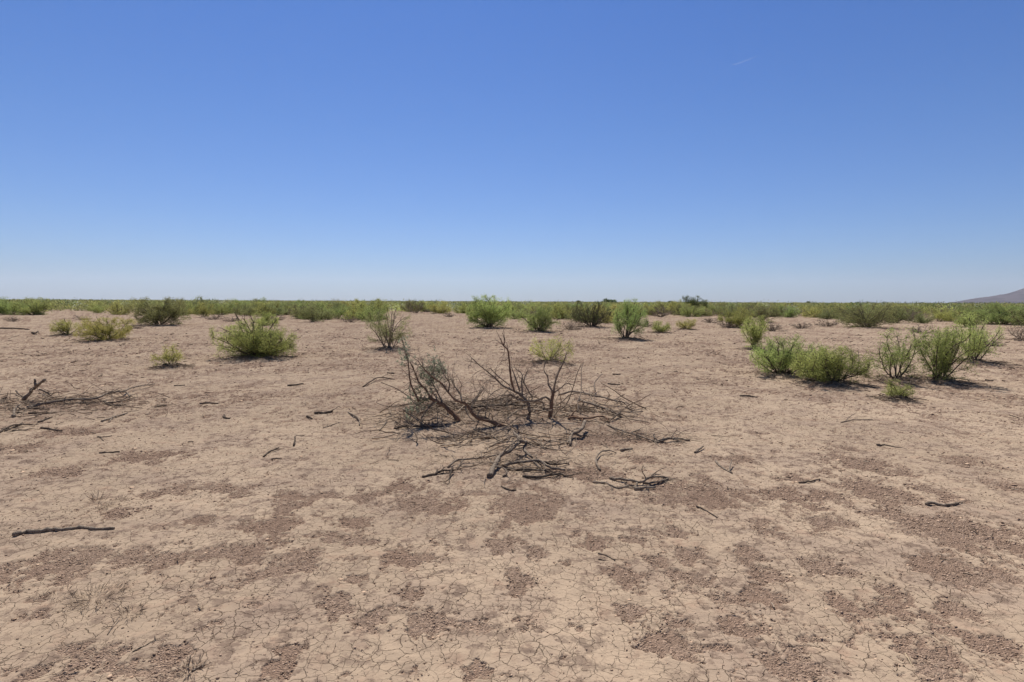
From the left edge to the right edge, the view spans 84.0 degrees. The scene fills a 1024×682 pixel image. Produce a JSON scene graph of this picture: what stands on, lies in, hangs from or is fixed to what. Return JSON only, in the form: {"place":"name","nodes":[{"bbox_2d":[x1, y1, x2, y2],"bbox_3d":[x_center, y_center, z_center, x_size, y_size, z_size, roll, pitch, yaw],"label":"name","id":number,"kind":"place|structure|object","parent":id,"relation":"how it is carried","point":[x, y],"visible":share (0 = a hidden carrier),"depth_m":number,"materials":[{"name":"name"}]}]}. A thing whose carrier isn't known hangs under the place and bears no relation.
{"place":"outdoors","nodes":[
{"label":"outdoors","id":0,"kind":"place"},
{"bbox_2d":[0,300,1023,681],"bbox_3d":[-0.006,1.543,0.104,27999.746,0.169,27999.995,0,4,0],"label":"ground","id":1,"kind":"structure","parent":0,"point":[598,654],"depth_m":4.25,"materials":[{"name":"soil"}]},
{"bbox_2d":[0,297,27,314],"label":"desert shrub","id":2,"kind":"object","parent":1,"relation":"on","point":[5,308],"visible":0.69,"depth_m":59.29,"materials":[{"name":"green plant"}]},
{"bbox_2d":[0,420,41,432],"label":"fallen branch","id":3,"kind":"object","parent":1,"relation":"on","point":[8,428],"visible":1,"depth_m":7.00,"materials":[{"name":"wood"}]},
{"bbox_2d":[9,295,53,314],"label":"desert shrub","id":4,"kind":"object","parent":1,"relation":"on","point":[34,308],"visible":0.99,"depth_m":59.87,"materials":[{"name":"green plant"}]},
{"bbox_2d":[21,379,47,400],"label":"fallen branch","id":5,"kind":"object","parent":1,"relation":"on","point":[27,395],"visible":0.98,"depth_m":8.82,"materials":[{"name":"brown wood"}]},
{"bbox_2d":[12,525,114,536],"bbox_3d":[-3.091,1.312,3.951,0.624,0.042,0.085,-1,4,-11],"label":"stick","id":6,"kind":"object","parent":1,"relation":"on","point":[26,531],"visible":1,"depth_m":3.95,"materials":[{"name":"brown wood"}]},
{"bbox_2d":[47,318,85,334],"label":"desert shrub","id":7,"kind":"object","parent":1,"relation":"on","point":[62,328],"visible":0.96,"depth_m":25.56,"materials":[{"name":"green plant"}]},
{"bbox_2d":[26,381,154,407],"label":"fallen branch","id":8,"kind":"object","parent":1,"relation":"on","point":[64,400],"visible":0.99,"depth_m":8.76,"materials":[{"name":"brown wood"}]},
{"bbox_2d":[59,577,130,609],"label":"dry grass tuft","id":9,"kind":"object","parent":1,"relation":"on","point":[83,600],"visible":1,"depth_m":3.04,"materials":[{"name":"beige plant"}]},
{"bbox_2d":[82,300,109,312],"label":"desert shrub","id":10,"kind":"object","parent":1,"relation":"on","point":[97,309],"visible":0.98,"depth_m":70.42,"materials":[{"name":"green plant"}]},
{"bbox_2d":[73,316,136,340],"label":"desert shrub","id":11,"kind":"object","parent":1,"relation":"on","point":[99,330],"visible":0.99,"depth_m":22.25,"materials":[{"name":"green plant"}]},
{"bbox_2d":[102,302,132,314],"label":"scrub shrub","id":12,"kind":"object","parent":1,"relation":"on","point":[114,308],"visible":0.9,"depth_m":63.26,"materials":[{"name":"yellow plant"}]},
{"bbox_2d":[113,602,147,620],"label":"dry grass tuft","id":13,"kind":"object","parent":1,"relation":"on","point":[129,612],"visible":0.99,"depth_m":2.91,"materials":[{"name":"beige plant"}]},
{"bbox_2d":[122,296,190,324],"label":"desert shrub","id":14,"kind":"object","parent":1,"relation":"on","point":[169,312],"visible":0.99,"depth_m":36.21,"materials":[{"name":"green plant"}]},
{"bbox_2d":[150,343,185,365],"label":"desert shrub","id":15,"kind":"object","parent":1,"relation":"on","point":[172,358],"visible":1,"depth_m":13.51,"materials":[{"name":"green plant"}]},
{"bbox_2d":[176,652,211,680],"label":"dry grass tuft","id":16,"kind":"object","parent":1,"relation":"on","point":[200,657],"visible":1,"depth_m":2.47,"materials":[{"name":"beige plant"}]},
{"bbox_2d":[185,301,204,313],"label":"scrub shrub","id":17,"kind":"object","parent":1,"relation":"on","point":[191,307],"visible":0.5,"depth_m":67.25,"materials":[{"name":"green plant"}]},
{"bbox_2d":[187,301,215,316],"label":"desert shrub","id":18,"kind":"object","parent":1,"relation":"on","point":[202,311],"visible":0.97,"depth_m":55.61,"materials":[{"name":"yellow plant"}]},
{"bbox_2d":[192,294,221,310],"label":"scrub shrub","id":19,"kind":"object","parent":1,"relation":"on","point":[201,301],"visible":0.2,"depth_m":76.73,"materials":[{"name":"green plant"}]},
{"bbox_2d":[210,304,231,314],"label":"scrub shrub","id":20,"kind":"object","parent":1,"relation":"on","point":[224,310],"visible":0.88,"depth_m":64.22,"materials":[{"name":"green plant"}]},
{"bbox_2d":[207,301,234,313],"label":"scrub shrub","id":21,"kind":"object","parent":1,"relation":"on","point":[226,305],"visible":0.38,"depth_m":70.11,"materials":[{"name":"green plant"}]},
{"bbox_2d":[231,305,255,315],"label":"desert shrub","id":22,"kind":"object","parent":1,"relation":"on","point":[248,312],"visible":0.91,"depth_m":58.63,"materials":[{"name":"green plant"}]},
{"bbox_2d":[208,312,300,357],"bbox_3d":[-7.160,-0.096,15.929,2.323,1.432,2.337,0,4,0],"label":"desert shrub","id":23,"kind":"object","parent":1,"relation":"on","point":[259,341],"visible":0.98,"depth_m":15.63,"materials":[{"name":"green plant"}]},
{"bbox_2d":[248,311,279,324],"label":"desert shrub","id":24,"kind":"object","parent":1,"relation":"on","point":[267,317],"visible":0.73,"depth_m":36.42,"materials":[{"name":"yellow plant"}]},
{"bbox_2d":[252,302,280,315],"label":"scrub shrub","id":25,"kind":"object","parent":1,"relation":"on","point":[264,307],"visible":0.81,"depth_m":59.12,"materials":[{"name":"green plant"}]},
{"bbox_2d":[261,302,286,315],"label":"scrub shrub","id":26,"kind":"object","parent":1,"relation":"on","point":[278,310],"visible":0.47,"depth_m":62.90,"materials":[{"name":"green plant"}]},
{"bbox_2d":[289,303,317,318],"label":"scrub shrub","id":27,"kind":"object","parent":1,"relation":"on","point":[295,316],"visible":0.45,"depth_m":51.55,"materials":[{"name":"green plant"}]},
{"bbox_2d":[298,305,325,321],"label":"desert shrub","id":28,"kind":"object","parent":1,"relation":"on","point":[312,316],"visible":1,"depth_m":43.10,"materials":[{"name":"green plant"}]},
{"bbox_2d":[296,302,333,315],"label":"scrub shrub","id":29,"kind":"object","parent":1,"relation":"on","point":[321,305],"visible":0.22,"depth_m":53.73,"materials":[{"name":"green plant"}]},
{"bbox_2d":[309,307,340,319],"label":"scrub shrub","id":30,"kind":"object","parent":1,"relation":"on","point":[326,315],"visible":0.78,"depth_m":49.01,"materials":[{"name":"green plant"}]},
{"bbox_2d":[323,304,352,318],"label":"desert shrub","id":31,"kind":"object","parent":1,"relation":"on","point":[342,312],"visible":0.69,"depth_m":51.26,"materials":[{"name":"green plant"}]},
{"bbox_2d":[343,297,389,319],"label":"desert shrub","id":32,"kind":"object","parent":1,"relation":"on","point":[361,305],"visible":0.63,"depth_m":49.74,"materials":[{"name":"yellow plant"}]},
{"bbox_2d":[354,304,389,321],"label":"scrub shrub","id":33,"kind":"object","parent":1,"relation":"on","point":[368,311],"visible":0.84,"depth_m":45.70,"materials":[{"name":"green plant"}]},
{"bbox_2d":[365,310,412,347],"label":"desert shrub","id":34,"kind":"object","parent":1,"relation":"on","point":[383,331],"visible":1,"depth_m":18.91,"materials":[{"name":"green plant"}]},
{"bbox_2d":[399,298,418,311],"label":"scrub shrub","id":35,"kind":"object","parent":1,"relation":"on","point":[405,305],"visible":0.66,"depth_m":88.09,"materials":[{"name":"green plant"}]},
{"bbox_2d":[406,300,424,312],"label":"desert shrub","id":36,"kind":"object","parent":1,"relation":"on","point":[417,308],"visible":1,"depth_m":78.21,"materials":[{"name":"green plant"}]},
{"bbox_2d":[389,328,461,430],"bbox_3d":[-1.172,0.435,7.356,0.808,1.288,0.840,-3,5,-36],"label":"dead shrub","id":37,"kind":"object","parent":1,"relation":"on","point":[426,377],"visible":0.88,"depth_m":7.30,"materials":[{"name":"brown wood"}]},
{"bbox_2d":[403,408,447,427],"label":"fallen branch","id":38,"kind":"object","parent":1,"relation":"on","point":[420,422],"visible":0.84,"depth_m":7.17,"materials":[{"name":"brown wood"}]},
{"bbox_2d":[428,300,451,313],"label":"desert shrub","id":39,"kind":"object","parent":1,"relation":"on","point":[440,309],"visible":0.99,"depth_m":74.38,"materials":[{"name":"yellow plant"}]},
{"bbox_2d":[422,465,462,483],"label":"fallen branch","id":40,"kind":"object","parent":1,"relation":"on","point":[438,472],"visible":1,"depth_m":5.24,"materials":[{"name":"wood"}]},
{"bbox_2d":[399,343,521,429],"bbox_3d":[-0.638,0.557,7.147,1.563,1.081,0.665,0,4,0],"label":"dead shrub","id":41,"kind":"object","parent":1,"relation":"on","point":[470,410],"visible":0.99,"depth_m":7.05,"materials":[{"name":"brown wood"}]},
{"bbox_2d":[453,302,468,312],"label":"scrub shrub","id":42,"kind":"object","parent":1,"relation":"on","point":[461,310],"visible":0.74,"depth_m":78.36,"materials":[{"name":"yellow plant"}]},
{"bbox_2d":[447,451,504,468],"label":"fallen branch","id":43,"kind":"object","parent":1,"relation":"on","point":[481,456],"visible":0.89,"depth_m":5.64,"materials":[{"name":"brown wood"}]},
{"bbox_2d":[466,293,511,326],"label":"desert shrub","id":44,"kind":"object","parent":1,"relation":"on","point":[490,315],"visible":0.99,"depth_m":34.41,"materials":[{"name":"green plant"}]},
{"bbox_2d":[456,325,540,419],"bbox_3d":[-0.141,0.421,7.315,1.136,1.290,0.563,-1,4,-12],"label":"dead shrub","id":45,"kind":"object","parent":1,"relation":"on","point":[528,416],"visible":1,"depth_m":7.32,"materials":[{"name":"brown wood"}]},
{"bbox_2d":[471,397,531,408],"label":"fallen branch","id":46,"kind":"object","parent":1,"relation":"on","point":[479,406],"visible":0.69,"depth_m":7.84,"materials":[{"name":"wood"}]},
{"bbox_2d":[0,332,1023,681],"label":"soil clods","id":47,"kind":"object","parent":1,"relation":"on","point":[642,544],"visible":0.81,"depth_m":4.37,"materials":[{"name":"brown soil"}]},
{"bbox_2d":[0,324,1023,678],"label":"twig litter","id":48,"kind":"object","parent":1,"relation":"on","point":[30,400],"visible":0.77,"depth_m":8.20,"materials":[{"name":"wood"}]},
{"bbox_2d":[0,335,1023,681],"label":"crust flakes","id":49,"kind":"object","parent":1,"relation":"on","point":[536,453],"visible":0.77,"depth_m":6.23,"materials":[{"name":"beige soil"}]},
{"bbox_2d":[1,297,1023,314],"bbox_3d":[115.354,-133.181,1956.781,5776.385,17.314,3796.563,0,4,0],"label":"scrub","id":50,"kind":"object","parent":1,"relation":"on","point":[62,306],"visible":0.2,"depth_m":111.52,"materials":[{"name":"green plant"}]},
{"bbox_2d":[487,431,550,477],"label":"fallen branch","id":51,"kind":"object","parent":1,"relation":"on","point":[519,440],"visible":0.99,"depth_m":5.67,"materials":[{"name":"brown wood"}]},
{"bbox_2d":[505,461,552,471],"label":"fallen branch","id":52,"kind":"object","parent":1,"relation":"on","point":[526,469],"visible":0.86,"depth_m":5.35,"materials":[{"name":"wood"}]},
{"bbox_2d":[502,458,564,473],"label":"fallen branch","id":53,"kind":"object","parent":1,"relation":"on","point":[534,461],"visible":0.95,"depth_m":5.45,"materials":[{"name":"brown wood"}]},
{"bbox_2d":[517,302,561,331],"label":"desert shrub","id":54,"kind":"object","parent":1,"relation":"on","point":[534,323],"visible":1,"depth_m":30.34,"materials":[{"name":"green plant"}]},
{"bbox_2d":[496,351,589,418],"bbox_3d":[0.459,0.566,7.403,1.402,0.930,0.607,0,4,-6],"label":"dead shrub","id":55,"kind":"object","parent":1,"relation":"on","point":[551,399],"visible":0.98,"depth_m":7.39,"materials":[{"name":"brown wood"}]},
{"bbox_2d":[529,334,574,361],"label":"desert shrub","id":56,"kind":"object","parent":1,"relation":"on","point":[551,355],"visible":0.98,"depth_m":14.73,"materials":[{"name":"green plant"}]},
{"bbox_2d":[522,471,588,479],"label":"fallen branch","id":57,"kind":"object","parent":1,"relation":"on","point":[543,476],"visible":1,"depth_m":5.17,"materials":[{"name":"brown wood"}]},
{"bbox_2d":[546,302,571,318],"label":"scrub shrub","id":58,"kind":"object","parent":1,"relation":"on","point":[562,312],"visible":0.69,"depth_m":53.43,"materials":[{"name":"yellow plant"}]},
{"bbox_2d":[556,321,584,329],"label":"scrub shrub","id":59,"kind":"object","parent":1,"relation":"on","point":[570,327],"visible":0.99,"depth_m":32.91,"materials":[{"name":"plant"}]},
{"bbox_2d":[564,420,601,445],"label":"fallen branch","id":60,"kind":"object","parent":1,"relation":"on","point":[577,432],"visible":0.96,"depth_m":6.66,"materials":[{"name":"grey wood"}]},
{"bbox_2d":[567,410,610,423],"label":"fallen branch","id":61,"kind":"object","parent":1,"relation":"on","point":[571,416],"visible":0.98,"depth_m":7.44,"materials":[{"name":"brown wood"}]},
{"bbox_2d":[572,301,611,326],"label":"desert shrub","id":62,"kind":"object","parent":1,"relation":"on","point":[596,319],"visible":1,"depth_m":36.07,"materials":[{"name":"green plant"}]},
{"bbox_2d":[558,390,635,409],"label":"fallen branch","id":63,"kind":"object","parent":1,"relation":"on","point":[615,400],"visible":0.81,"depth_m":9.01,"materials":[{"name":"brown wood"}]},
{"bbox_2d":[579,398,627,416],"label":"fallen branch","id":64,"kind":"object","parent":1,"relation":"on","point":[599,406],"visible":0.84,"depth_m":8.20,"materials":[{"name":"brown wood"}]},
{"bbox_2d":[591,303,620,323],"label":"scrub shrub","id":65,"kind":"object","parent":1,"relation":"on","point":[611,316],"visible":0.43,"depth_m":43.97,"materials":[{"name":"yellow plant"}]},
{"bbox_2d":[611,298,648,337],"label":"desert shrub","id":66,"kind":"object","parent":1,"relation":"on","point":[629,322],"visible":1,"depth_m":24.47,"materials":[{"name":"green plant"}]},
{"bbox_2d":[592,466,675,490],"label":"fallen branch","id":67,"kind":"object","parent":1,"relation":"on","point":[633,480],"visible":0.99,"depth_m":5.00,"materials":[{"name":"brown wood"}]},
{"bbox_2d":[606,424,668,446],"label":"fallen branch","id":68,"kind":"object","parent":1,"relation":"on","point":[639,436],"visible":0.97,"depth_m":6.76,"materials":[{"name":"brown wood"}]},
{"bbox_2d":[648,321,670,331],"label":"desert shrub","id":69,"kind":"object","parent":1,"relation":"on","point":[656,327],"visible":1,"depth_m":29.70,"materials":[{"name":"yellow plant"}]},
{"bbox_2d":[649,304,671,316],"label":"scrub shrub","id":70,"kind":"object","parent":1,"relation":"on","point":[661,312],"visible":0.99,"depth_m":63.00,"materials":[{"name":"plant"}]},
{"bbox_2d":[650,429,689,442],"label":"fallen branch","id":71,"kind":"object","parent":1,"relation":"on","point":[674,438],"visible":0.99,"depth_m":6.51,"materials":[{"name":"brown wood"}]},
{"bbox_2d":[676,317,695,328],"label":"desert shrub","id":72,"kind":"object","parent":1,"relation":"on","point":[686,324],"visible":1,"depth_m":33.35,"materials":[{"name":"yellow plant"}]},
{"bbox_2d":[677,302,705,316],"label":"scrub shrub","id":73,"kind":"object","parent":1,"relation":"on","point":[686,312],"visible":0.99,"depth_m":64.20,"materials":[{"name":"green plant"}]},
{"bbox_2d":[682,295,709,308],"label":"desert shrub","id":74,"kind":"object","parent":1,"relation":"on","point":[696,302],"visible":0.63,"depth_m":80.71,"materials":[{"name":"green plant"}]},
{"bbox_2d":[715,304,735,316],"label":"scrub shrub","id":75,"kind":"object","parent":1,"relation":"on","point":[729,310],"visible":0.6,"depth_m":65.27,"materials":[{"name":"green plant"}]},
{"bbox_2d":[717,307,752,326],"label":"desert shrub","id":76,"kind":"object","parent":1,"relation":"on","point":[739,321],"visible":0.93,"depth_m":36.06,"materials":[{"name":"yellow plant"}]},
{"bbox_2d":[739,315,769,348],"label":"desert shrub","id":77,"kind":"object","parent":1,"relation":"on","point":[755,334],"visible":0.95,"depth_m":19.13,"materials":[{"name":"green plant"}]},
{"bbox_2d":[742,305,785,321],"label":"desert shrub","id":78,"kind":"object","parent":1,"relation":"on","point":[760,312],"visible":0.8,"depth_m":45.47,"materials":[{"name":"green plant"}]},
{"bbox_2d":[747,333,823,374],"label":"desert shrub","id":79,"kind":"object","parent":1,"relation":"on","point":[781,358],"visible":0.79,"depth_m":12.35,"materials":[{"name":"green plant"}]},
{"bbox_2d":[778,305,800,317],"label":"scrub shrub","id":80,"kind":"object","parent":1,"relation":"on","point":[790,311],"visible":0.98,"depth_m":63.30,"materials":[{"name":"green plant"}]},
{"bbox_2d":[801,306,824,317],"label":"scrub shrub","id":81,"kind":"object","parent":1,"relation":"on","point":[813,313],"visible":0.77,"depth_m":63.46,"materials":[{"name":"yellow plant"}]},
{"bbox_2d":[816,309,838,318],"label":"scrub shrub","id":82,"kind":"object","parent":1,"relation":"on","point":[826,315],"visible":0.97,"depth_m":56.97,"materials":[{"name":"green plant"}]},
{"bbox_2d":[790,342,874,382],"bbox_3d":[6.239,0.404,11.230,1.557,0.822,1.435,0,4,0],"label":"desert shrub","id":83,"kind":"object","parent":1,"relation":"on","point":[824,366],"visible":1,"depth_m":11.01,"materials":[{"name":"green plant"}]},
{"bbox_2d":[835,305,877,322],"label":"scrub shrub","id":84,"kind":"object","parent":1,"relation":"on","point":[838,319],"visible":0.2,"depth_m":46.51,"materials":[{"name":"green plant"}]},
{"bbox_2d":[833,303,898,327],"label":"desert shrub","id":85,"kind":"object","parent":1,"relation":"on","point":[871,320],"visible":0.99,"depth_m":36.69,"materials":[{"name":"green plant"}]},
{"bbox_2d":[883,304,912,322],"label":"scrub shrub","id":86,"kind":"object","parent":1,"relation":"on","point":[901,314],"visible":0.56,"depth_m":46.95,"materials":[{"name":"green plant"}]},
{"bbox_2d":[862,324,934,379],"bbox_3d":[7.877,0.226,11.648,1.330,1.140,1.158,-2,5,-34],"label":"desert shrub","id":87,"kind":"object","parent":1,"relation":"on","point":[896,357],"visible":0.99,"depth_m":11.56,"materials":[{"name":"green plant"}]},
{"bbox_2d":[881,377,917,396],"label":"desert shrub","id":88,"kind":"object","parent":1,"relation":"on","point":[897,390],"visible":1,"depth_m":9.41,"materials":[{"name":"green plant"}]},
{"bbox_2d":[899,306,933,320],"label":"desert shrub","id":89,"kind":"object","parent":1,"relation":"on","point":[913,313],"visible":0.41,"depth_m":50.25,"materials":[{"name":"green plant"}]},
{"bbox_2d":[908,312,935,322],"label":"scrub shrub","id":90,"kind":"object","parent":1,"relation":"on","point":[919,317],"visible":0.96,"depth_m":46.35,"materials":[{"name":"green plant"}]},
{"bbox_2d":[856,301,1022,303],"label":"treeline","id":91,"kind":"object","parent":1,"relation":"on","point":[940,302],"visible":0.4,"depth_m":1496.94,"materials":[{"name":"green plant"}]},
{"bbox_2d":[929,308,958,321],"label":"desert shrub","id":92,"kind":"object","parent":1,"relation":"on","point":[943,316],"visible":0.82,"depth_m":50.53,"materials":[{"name":"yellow plant"}]},
{"bbox_2d":[925,501,964,505],"bbox_3d":[3.478,1.294,4.532,0.363,0.038,0.076,0,4,-8],"label":"stick","id":93,"kind":"object","parent":1,"relation":"on","point":[935,503],"visible":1,"depth_m":4.52,"materials":[{"name":"grey wood"}]},
{"bbox_2d":[910,324,985,379],"bbox_3d":[8.768,0.273,11.561,1.280,1.283,1.439,0,4,0],"label":"desert shrub","id":94,"kind":"object","parent":1,"relation":"on","point":[946,351],"visible":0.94,"depth_m":11.38,"materials":[{"name":"green plant"}]},
{"bbox_2d":[948,309,991,326],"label":"desert shrub","id":95,"kind":"object","parent":1,"relation":"on","point":[963,320],"visible":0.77,"depth_m":38.32,"materials":[{"name":"green plant"}]},
{"bbox_2d":[950,311,1005,360],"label":"desert shrub","id":96,"kind":"object","parent":1,"relation":"on","point":[983,342],"visible":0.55,"depth_m":15.39,"materials":[{"name":"green plant"}]},
{"bbox_2d":[956,302,1023,324],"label":"desert shrub","id":97,"kind":"object","parent":1,"relation":"on","point":[998,317],"visible":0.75,"depth_m":43.24,"materials":[{"name":"green plant"}]},
{"bbox_2d":[1003,323,1023,338],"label":"desert shrub","id":98,"kind":"object","parent":1,"relation":"on","point":[1019,334],"visible":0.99,"depth_m":24.88,"materials":[{"name":"plant"}]},
{"bbox_2d":[1007,307,1023,326],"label":"scrub shrub","id":99,"kind":"object","parent":1,"relation":"on","point":[1016,317],"visible":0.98,"depth_m":38.95,"materials":[{"name":"green plant"}]},
{"bbox_2d":[0,0,1023,303],"label":"sky","id":100,"kind":"structure","parent":0,"point":[827,151],"materials":[{"name":"blue"}]},
{"bbox_2d":[953,288,1023,303],"bbox_3d":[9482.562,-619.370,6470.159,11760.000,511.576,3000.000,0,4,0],"label":"mountain","id":101,"kind":"structure","parent":0,"point":[1017,296],"depth_m":5661.71,"materials":[{"name":"stone"}]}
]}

